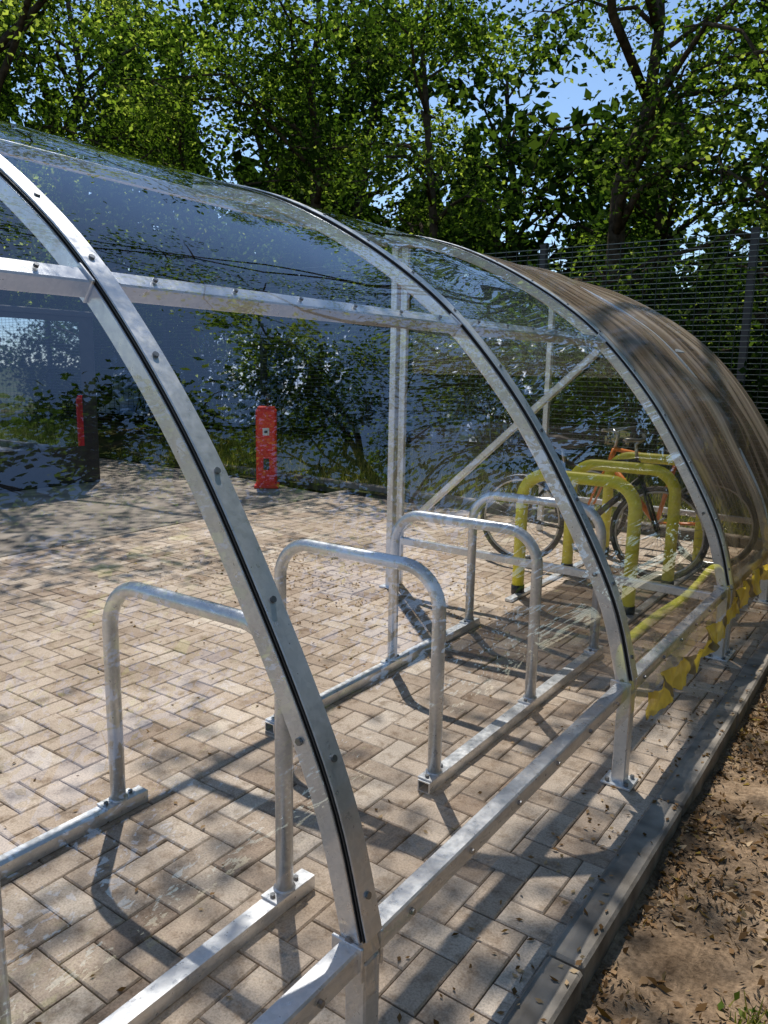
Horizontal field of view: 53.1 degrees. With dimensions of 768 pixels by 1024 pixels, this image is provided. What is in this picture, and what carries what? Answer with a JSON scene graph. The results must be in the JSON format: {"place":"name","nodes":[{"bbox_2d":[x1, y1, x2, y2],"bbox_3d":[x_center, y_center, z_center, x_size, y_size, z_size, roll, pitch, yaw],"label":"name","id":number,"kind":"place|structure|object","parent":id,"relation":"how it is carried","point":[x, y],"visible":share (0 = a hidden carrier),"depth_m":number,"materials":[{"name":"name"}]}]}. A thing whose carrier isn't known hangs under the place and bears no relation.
{"place":"outdoors","nodes":[
{"label":"outdoors","id":0,"kind":"place"},
{"bbox_2d":[0,457,321,552],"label":"access road","id":1,"kind":"structure","parent":0,"point":[120,495],"depth_m":8.33,"materials":[{"name":"grey asphalt"}]},
{"bbox_2d":[0,305,99,492],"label":"dark glazed building","id":2,"kind":"structure","parent":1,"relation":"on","point":[48,422],"depth_m":9.12,"materials":[{"name":"glass"}]},
{"bbox_2d":[254,394,279,488],"bbox_3d":[-1.457,-0.879,9.536,0.300,1.150,0.260,0,11,-5],"label":"red marker post","id":3,"kind":"object","parent":1,"relation":"on","point":[266,447],"visible":1,"depth_m":9.46,"materials":[{"name":"paint"}]},
{"bbox_2d":[0,493,767,1023],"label":"block paving","id":4,"kind":"structure","parent":0,"point":[78,913],"depth_m":2.95,"materials":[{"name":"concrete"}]},
{"bbox_2d":[0,581,314,1023],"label":"cycle rack","id":5,"kind":"object","parent":4,"relation":"on","point":[182,977],"visible":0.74,"depth_m":2.11,"materials":[{"name":"metal"}]},
{"bbox_2d":[0,120,731,1023],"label":"bike shelter","id":6,"kind":"object","parent":4,"relation":"on","point":[352,958],"visible":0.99,"depth_m":1.99,"materials":[{"name":"metal"}]},
{"bbox_2d":[646,564,767,720],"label":"hazard tape","id":7,"kind":"object","parent":6,"relation":"attached to","point":[674,677],"visible":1,"depth_m":3.42,"materials":[{"name":"yellow plastic"}]},
{"bbox_2d":[0,500,765,1023],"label":"fallen leaves","id":8,"kind":"object","parent":4,"relation":"on","point":[578,962],"visible":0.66,"depth_m":2.97,"materials":[{"name":"brown plant"}]},
{"bbox_2d":[265,491,605,794],"bbox_3d":[0.350,0.426,3.568,0.810,0.822,1.750,8,13,35],"label":"cycle rack","id":9,"kind":"object","parent":4,"relation":"on","point":[435,774],"visible":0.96,"depth_m":3.35,"materials":[{"name":"metal"}]},
{"bbox_2d":[396,245,767,655],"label":"old bike shelter","id":10,"kind":"object","parent":4,"relation":"on","point":[704,400],"visible":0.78,"depth_m":4.97,"materials":[{"name":"metal"}]},
{"bbox_2d":[480,433,708,580],"bbox_3d":[1.558,-0.072,5.806,1.732,1.048,0.584,8,13,35],"label":"bicycle","id":11,"kind":"object","parent":4,"relation":"on","point":[561,442],"visible":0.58,"depth_m":5.70,"materials":[{"name":"black metal"}]},
{"bbox_2d":[505,452,702,623],"bbox_3d":[1.666,0.073,5.489,0.878,0.868,1.900,8,13,35],"label":"yellow cycle rack","id":12,"kind":"object","parent":4,"relation":"on","point":[608,481],"visible":0.69,"depth_m":5.23,"materials":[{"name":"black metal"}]},
{"bbox_2d":[555,426,758,568],"bbox_3d":[2.190,-0.154,6.310,1.722,1.047,0.581,8,13,35],"label":"bicycle","id":13,"kind":"object","parent":4,"relation":"on","point":[742,555],"visible":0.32,"depth_m":6.14,"materials":[{"name":"orange metal"}]},
{"bbox_2d":[0,0,767,325],"label":"sky","id":14,"kind":"structure","parent":0,"point":[562,105],"materials":[{"name":"blue"}]},
{"bbox_2d":[98,414,672,493],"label":"ground","id":15,"kind":"structure","parent":0,"point":[117,420],"depth_m":19.01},
{"bbox_2d":[0,293,48,306],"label":"shrub","id":16,"kind":"object","parent":15,"relation":"on","point":[20,297],"visible":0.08,"depth_m":12.57,"materials":[{"name":"green plant"}]},
{"bbox_2d":[0,52,59,294],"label":"lime tree","id":17,"kind":"object","parent":15,"relation":"on","point":[18,100],"visible":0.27,"depth_m":18.70,"materials":[{"name":"green plant"}]},
{"bbox_2d":[0,0,70,68],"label":"ash tree","id":18,"kind":"object","parent":15,"relation":"on","point":[21,12],"visible":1,"depth_m":11.10,"materials":[{"name":"green plant"}]},
{"bbox_2d":[4,246,133,427],"bbox_3d":[-5.813,-2.977,14.124,3.293,3.556,2.752,8,13,35],"label":"shrub","id":19,"kind":"object","parent":15,"relation":"on","point":[34,303],"visible":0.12,"depth_m":13.97,"materials":[{"name":"green plant"}]},
{"bbox_2d":[0,0,238,419],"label":"lime tree","id":20,"kind":"object","parent":15,"relation":"on","point":[94,205],"visible":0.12,"depth_m":20.91,"materials":[{"name":"green plant"}]},
{"bbox_2d":[0,0,249,421],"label":"ash tree","id":21,"kind":"object","parent":15,"relation":"on","point":[36,6],"visible":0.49,"depth_m":13.36,"materials":[{"name":"green plant"}]},
{"bbox_2d":[0,0,280,376],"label":"ash tree","id":22,"kind":"object","parent":15,"relation":"on","point":[95,32],"visible":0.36,"depth_m":16.61,"materials":[{"name":"green plant"}]},
{"bbox_2d":[101,306,215,428],"bbox_3d":[-4.699,-3.040,15.892,2.620,3.082,2.535,8,13,35],"label":"shrub","id":23,"kind":"object","parent":15,"relation":"on","point":[152,419],"visible":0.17,"depth_m":15.88,"materials":[{"name":"green plant"}]},
{"bbox_2d":[0,490,352,557],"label":"flush kerb","id":24,"kind":"structure","parent":15,"relation":"on","point":[74,541],"depth_m":6.98,"materials":[{"name":"concrete"}]},
{"bbox_2d":[0,0,402,410],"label":"oak tree","id":25,"kind":"object","parent":15,"relation":"on","point":[188,246],"visible":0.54,"depth_m":14.78,"materials":[{"name":"green plant"}]},
{"bbox_2d":[124,0,420,348],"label":"lime tree","id":26,"kind":"object","parent":15,"relation":"on","point":[347,106],"visible":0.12,"depth_m":19.95,"materials":[{"name":"green plant"}]},
{"bbox_2d":[86,0,511,435],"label":"oak tree","id":27,"kind":"object","parent":15,"relation":"on","point":[309,79],"visible":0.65,"depth_m":13.49,"materials":[{"name":"green plant"}]},
{"bbox_2d":[94,330,586,451],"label":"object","id":28,"kind":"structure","parent":15,"relation":"on","point":[123,403],"depth_m":18.18,"materials":[{"name":"green plant"}]},
{"bbox_2d":[0,26,767,420],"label":"distant trees","id":29,"kind":"object","parent":15,"relation":"on","point":[366,204],"visible":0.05,"depth_m":24.65,"materials":[{"name":"green plant"}]},
{"bbox_2d":[196,0,603,432],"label":"lime tree","id":30,"kind":"object","parent":15,"relation":"on","point":[242,159],"visible":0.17,"depth_m":16.92,"materials":[{"name":"green plant"}]},
{"bbox_2d":[232,0,568,448],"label":"oak tree","id":31,"kind":"object","parent":15,"relation":"on","point":[415,223],"visible":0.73,"depth_m":12.26,"materials":[{"name":"green plant"}]},
{"bbox_2d":[82,227,767,491],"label":"fence","id":32,"kind":"object","parent":15,"relation":"on","point":[747,307],"visible":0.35,"depth_m":10.87,"materials":[{"name":"metal"}]},
{"bbox_2d":[125,451,762,550],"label":"edging kerb","id":33,"kind":"structure","parent":15,"relation":"on","point":[548,516],"depth_m":8.70,"materials":[{"name":"concrete"}]},
{"bbox_2d":[345,5,765,416],"bbox_3d":[3.151,-6.096,17.447,7.982,8.934,9.575,3,11,9],"label":"lime tree","id":34,"kind":"object","parent":15,"relation":"on","point":[464,94],"visible":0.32,"depth_m":15.89,"materials":[{"name":"green plant"}]},
{"bbox_2d":[360,0,767,459],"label":"oak tree","id":35,"kind":"object","parent":15,"relation":"on","point":[655,19],"visible":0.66,"depth_m":10.71,"materials":[{"name":"green plant"}]},
{"bbox_2d":[419,0,767,452],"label":"lime tree","id":36,"kind":"object","parent":15,"relation":"on","point":[579,119],"visible":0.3,"depth_m":14.53,"materials":[{"name":"green plant"}]},
{"bbox_2d":[501,632,767,1023],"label":"kerb","id":37,"kind":"structure","parent":15,"relation":"on","point":[630,868],"depth_m":2.27,"materials":[{"name":"concrete"}]},
{"bbox_2d":[540,0,767,477],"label":"oak tree","id":38,"kind":"object","parent":15,"relation":"on","point":[734,308],"visible":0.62,"depth_m":10.07,"materials":[{"name":"green plant"}]},
{"bbox_2d":[568,673,767,1023],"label":"soil bed","id":39,"kind":"object","parent":15,"relation":"on","point":[693,964],"visible":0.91,"depth_m":2.12,"materials":[{"name":"brown soil"}]},
{"bbox_2d":[578,677,767,1023],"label":"leaf litter","id":40,"kind":"object","parent":39,"relation":"on","point":[731,896],"visible":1,"depth_m":2.30,"materials":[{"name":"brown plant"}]},
{"bbox_2d":[717,989,767,1023],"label":"weed tuft","id":41,"kind":"object","parent":39,"relation":"on","point":[721,1005],"visible":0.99,"depth_m":1.83,"materials":[{"name":"green plant"}]},
{"bbox_2d":[628,149,767,409],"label":"lime tree","id":42,"kind":"object","parent":15,"relation":"on","point":[708,227],"visible":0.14,"depth_m":13.88,"materials":[{"name":"green plant"}]},
{"bbox_2d":[715,104,767,249],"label":"oak tree","id":43,"kind":"object","parent":15,"relation":"on","point":[754,214],"visible":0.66,"depth_m":9.43,"materials":[{"name":"green plant"}]},
{"bbox_2d":[98,428,767,537],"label":"grass bank","id":44,"kind":"structure","parent":0,"point":[111,441],"depth_m":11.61,"materials":[{"name":"green plant"}]},
{"bbox_2d":[138,332,251,430],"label":"shrub","id":45,"kind":"object","parent":44,"relation":"on","point":[204,411],"visible":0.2,"depth_m":15.42,"materials":[{"name":"green plant"}]},
{"bbox_2d":[122,268,296,435],"bbox_3d":[-3.191,-2.827,14.241,2.969,3.328,2.626,8,13,35],"label":"shrub","id":46,"kind":"object","parent":44,"relation":"on","point":[219,414],"visible":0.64,"depth_m":14.32,"materials":[{"name":"green plant"}]},
{"bbox_2d":[198,326,351,439],"bbox_3d":[-2.060,-2.283,14.142,2.931,2.329,2.896,1,10,2],"label":"shrub","id":47,"kind":"object","parent":44,"relation":"on","point":[282,421],"visible":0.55,"depth_m":14.09,"materials":[{"name":"green plant"}]},
{"bbox_2d":[249,353,388,446],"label":"shrub","id":48,"kind":"object","parent":44,"relation":"on","point":[324,427],"visible":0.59,"depth_m":13.18,"materials":[{"name":"green plant"}]},
{"bbox_2d":[298,290,438,449],"bbox_3d":[-0.233,-2.157,12.483,2.204,2.762,2.959,-1,11,-11],"label":"shrub","id":49,"kind":"object","parent":44,"relation":"on","point":[367,438],"visible":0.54,"depth_m":12.29,"materials":[{"name":"green plant"}]},
{"bbox_2d":[363,243,542,453],"bbox_3d":[1.116,-2.427,12.274,2.693,3.416,3.018,2,11,6],"label":"shrub","id":50,"kind":"object","parent":44,"relation":"on","point":[438,426],"visible":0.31,"depth_m":12.25,"materials":[{"name":"green plant"}]},
{"bbox_2d":[382,283,570,459],"bbox_3d":[1.541,-1.962,11.435,2.756,2.822,2.703,8,13,35],"label":"shrub","id":51,"kind":"object","parent":44,"relation":"on","point":[480,390],"visible":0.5,"depth_m":11.34,"materials":[{"name":"green plant"}]},
{"bbox_2d":[451,349,651,470],"bbox_3d":[2.535,-1.456,10.775,2.981,2.115,2.687,-1,11,-13],"label":"shrub","id":52,"kind":"object","parent":44,"relation":"on","point":[578,417],"visible":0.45,"depth_m":10.54,"materials":[{"name":"green plant"}]},
{"bbox_2d":[530,228,767,470],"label":"shrub","id":53,"kind":"object","parent":44,"relation":"on","point":[649,425],"visible":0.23,"depth_m":10.17,"materials":[{"name":"green plant"}]},
{"bbox_2d":[606,292,767,479],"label":"shrub","id":54,"kind":"object","parent":44,"relation":"on","point":[761,381],"visible":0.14,"depth_m":9.13,"materials":[{"name":"green plant"}]}
]}

